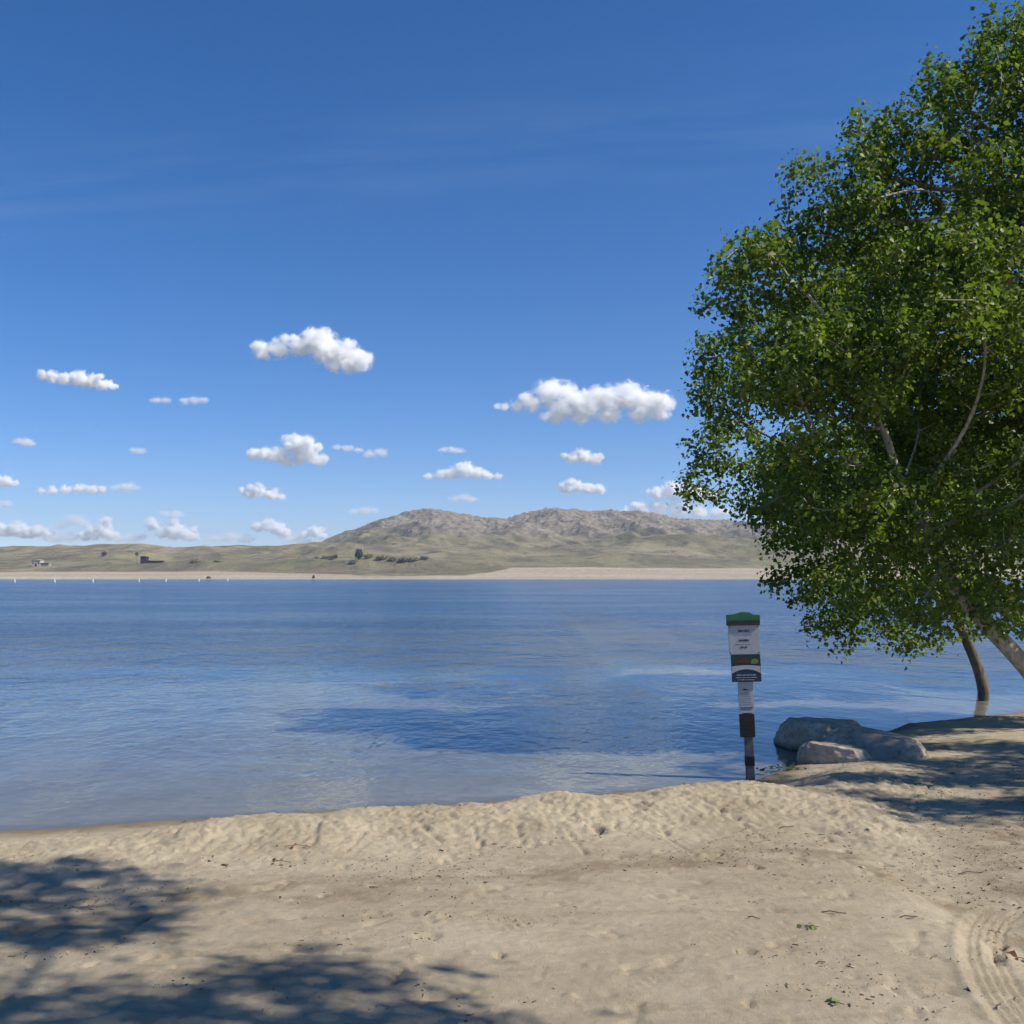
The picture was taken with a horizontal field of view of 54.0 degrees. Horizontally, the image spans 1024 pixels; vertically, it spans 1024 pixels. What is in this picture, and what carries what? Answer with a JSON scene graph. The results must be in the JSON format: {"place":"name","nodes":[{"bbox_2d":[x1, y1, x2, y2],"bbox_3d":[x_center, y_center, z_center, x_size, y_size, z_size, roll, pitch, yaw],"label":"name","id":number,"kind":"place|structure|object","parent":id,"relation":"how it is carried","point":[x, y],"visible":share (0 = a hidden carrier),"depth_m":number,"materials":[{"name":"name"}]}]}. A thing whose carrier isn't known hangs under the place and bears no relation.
{"place":"outdoors","nodes":[
{"label":"outdoors","id":0,"kind":"place"},
{"bbox_2d":[0,625,1023,1023],"bbox_3d":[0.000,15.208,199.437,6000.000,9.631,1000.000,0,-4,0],"label":"beach ground","id":1,"kind":"structure","parent":0,"point":[644,945],"depth_m":7.17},
{"bbox_2d":[271,858,296,866],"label":"dead leaves","id":2,"kind":"object","parent":1,"relation":"on","point":[280,860],"visible":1,"depth_m":7.11,"materials":[{"name":"brown plant"}]},
{"bbox_2d":[277,843,328,852],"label":"dead leaves","id":3,"kind":"object","parent":1,"relation":"on","point":[291,847],"visible":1,"depth_m":7.46,"materials":[{"name":"brown plant"}]},
{"bbox_2d":[0,759,1023,1023],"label":"beach litter","id":4,"kind":"object","parent":1,"relation":"on","point":[654,867],"visible":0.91,"depth_m":6.83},
{"bbox_2d":[726,612,760,779],"bbox_3d":[2.587,2.278,11.033,0.364,2.353,0.148,-3,-5,10],"label":"sign post","id":5,"kind":"object","parent":1,"relation":"on","point":[744,640],"visible":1,"depth_m":11.02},
{"bbox_2d":[756,763,806,770],"bbox_3d":[3.016,2.907,11.395,0.744,0.080,0.326,0,-4,0],"label":"drift branch","id":6,"kind":"object","parent":1,"relation":"on","point":[791,767],"visible":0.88,"depth_m":11.39,"materials":[{"name":"wood"}]},
{"bbox_2d":[796,922,817,929],"bbox_3d":[1.608,2.257,5.466,0.107,0.033,0.066,-3,-5,39],"label":"leaf sprig","id":7,"kind":"object","parent":1,"relation":"on","point":[813,927],"visible":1,"depth_m":5.46,"materials":[{"name":"green plant"}]},
{"bbox_2d":[815,995,842,1003],"bbox_3d":[1.371,2.107,4.333,0.111,0.030,0.083,0,-4,0],"label":"leaf sprig","id":8,"kind":"object","parent":1,"relation":"on","point":[828,1000],"visible":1,"depth_m":4.34,"materials":[{"name":"green plant"}]},
{"bbox_2d":[661,210,1023,700],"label":"cottonwood tree","id":9,"kind":"object","parent":1,"relation":"on","point":[819,576],"visible":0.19,"depth_m":19.06,"materials":[{"name":"green plant"}]},
{"bbox_2d":[688,0,1023,677],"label":"cottonwood tree","id":10,"kind":"object","parent":1,"relation":"on","point":[962,290],"visible":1,"depth_m":13.48,"materials":[{"name":"green plant"}]},
{"bbox_2d":[1006,950,1023,960],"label":"dead leaves","id":11,"kind":"object","parent":1,"relation":"on","point":[1013,953],"visible":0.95,"depth_m":5.22,"materials":[{"name":"brown plant"}]},
{"bbox_2d":[0,579,1023,753],"bbox_3d":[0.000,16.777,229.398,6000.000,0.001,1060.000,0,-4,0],"label":"lake water","id":12,"kind":"structure","parent":0,"point":[482,615],"depth_m":34.80,"materials":[{"name":"blue liquid"}]},
{"bbox_2d":[773,717,860,751],"bbox_3d":[4.064,3.005,13.020,1.178,0.676,1.384,1,-4,-8],"label":"boulder","id":13,"kind":"object","parent":12,"relation":"in","point":[793,734],"visible":0.38,"depth_m":12.79,"materials":[{"name":"stone"}]},
{"bbox_2d":[797,741,870,764],"bbox_3d":[3.753,2.938,11.719,0.838,0.509,0.580,-2,-4,28],"label":"boulder","id":14,"kind":"object","parent":12,"relation":"in","point":[817,752],"visible":0.59,"depth_m":11.54,"materials":[{"name":"stone"}]},
{"bbox_2d":[823,726,928,759],"bbox_3d":[4.363,2.952,12.184,1.085,0.633,1.419,2,-4,-24],"label":"boulder","id":15,"kind":"object","parent":12,"relation":"in","point":[877,743],"visible":0.43,"depth_m":11.87,"materials":[{"name":"stone"}]},
{"bbox_2d":[0,507,1023,578],"bbox_3d":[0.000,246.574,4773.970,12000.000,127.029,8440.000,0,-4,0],"label":"hills","id":16,"kind":"structure","parent":0,"point":[554,543],"depth_m":974.50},
{"bbox_2d":[31,559,51,566],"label":"lakeside building","id":17,"kind":"structure","parent":16,"relation":"on","point":[37,562],"depth_m":766.15,"materials":[{"name":"white"}]},
{"bbox_2d":[140,556,163,563],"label":"dark shed","id":18,"kind":"structure","parent":16,"relation":"on","point":[144,559],"depth_m":786.83,"materials":[{"name":"grey"}]},
{"bbox_2d":[190,558,203,562],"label":"shrub","id":19,"kind":"object","parent":16,"relation":"on","point":[198,560],"visible":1,"depth_m":739.26,"materials":[{"name":"green plant"}]},
{"bbox_2d":[354,548,363,559],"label":"lone tree","id":20,"kind":"object","parent":16,"relation":"on","point":[358,554],"visible":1,"depth_m":740.40,"materials":[{"name":"green plant"}]},
{"bbox_2d":[362,552,372,558],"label":"shrub","id":21,"kind":"object","parent":16,"relation":"on","point":[367,556],"visible":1,"depth_m":740.12,"materials":[{"name":"green plant"}]},
{"bbox_2d":[374,554,387,559],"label":"shrub","id":22,"kind":"object","parent":16,"relation":"on","point":[380,557],"visible":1,"depth_m":732.09,"materials":[{"name":"green plant"}]},
{"bbox_2d":[394,557,410,562],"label":"shrub","id":23,"kind":"object","parent":16,"relation":"on","point":[403,559],"visible":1,"depth_m":724.80,"materials":[{"name":"green plant"}]},
{"bbox_2d":[408,557,419,560],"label":"shrub","id":24,"kind":"object","parent":16,"relation":"on","point":[413,558],"visible":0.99,"depth_m":727.88,"materials":[{"name":"green plant"}]},
{"bbox_2d":[0,0,1023,546],"label":"sky","id":25,"kind":"structure","parent":0,"point":[273,272],"materials":[{"name":"blue"}]}
]}

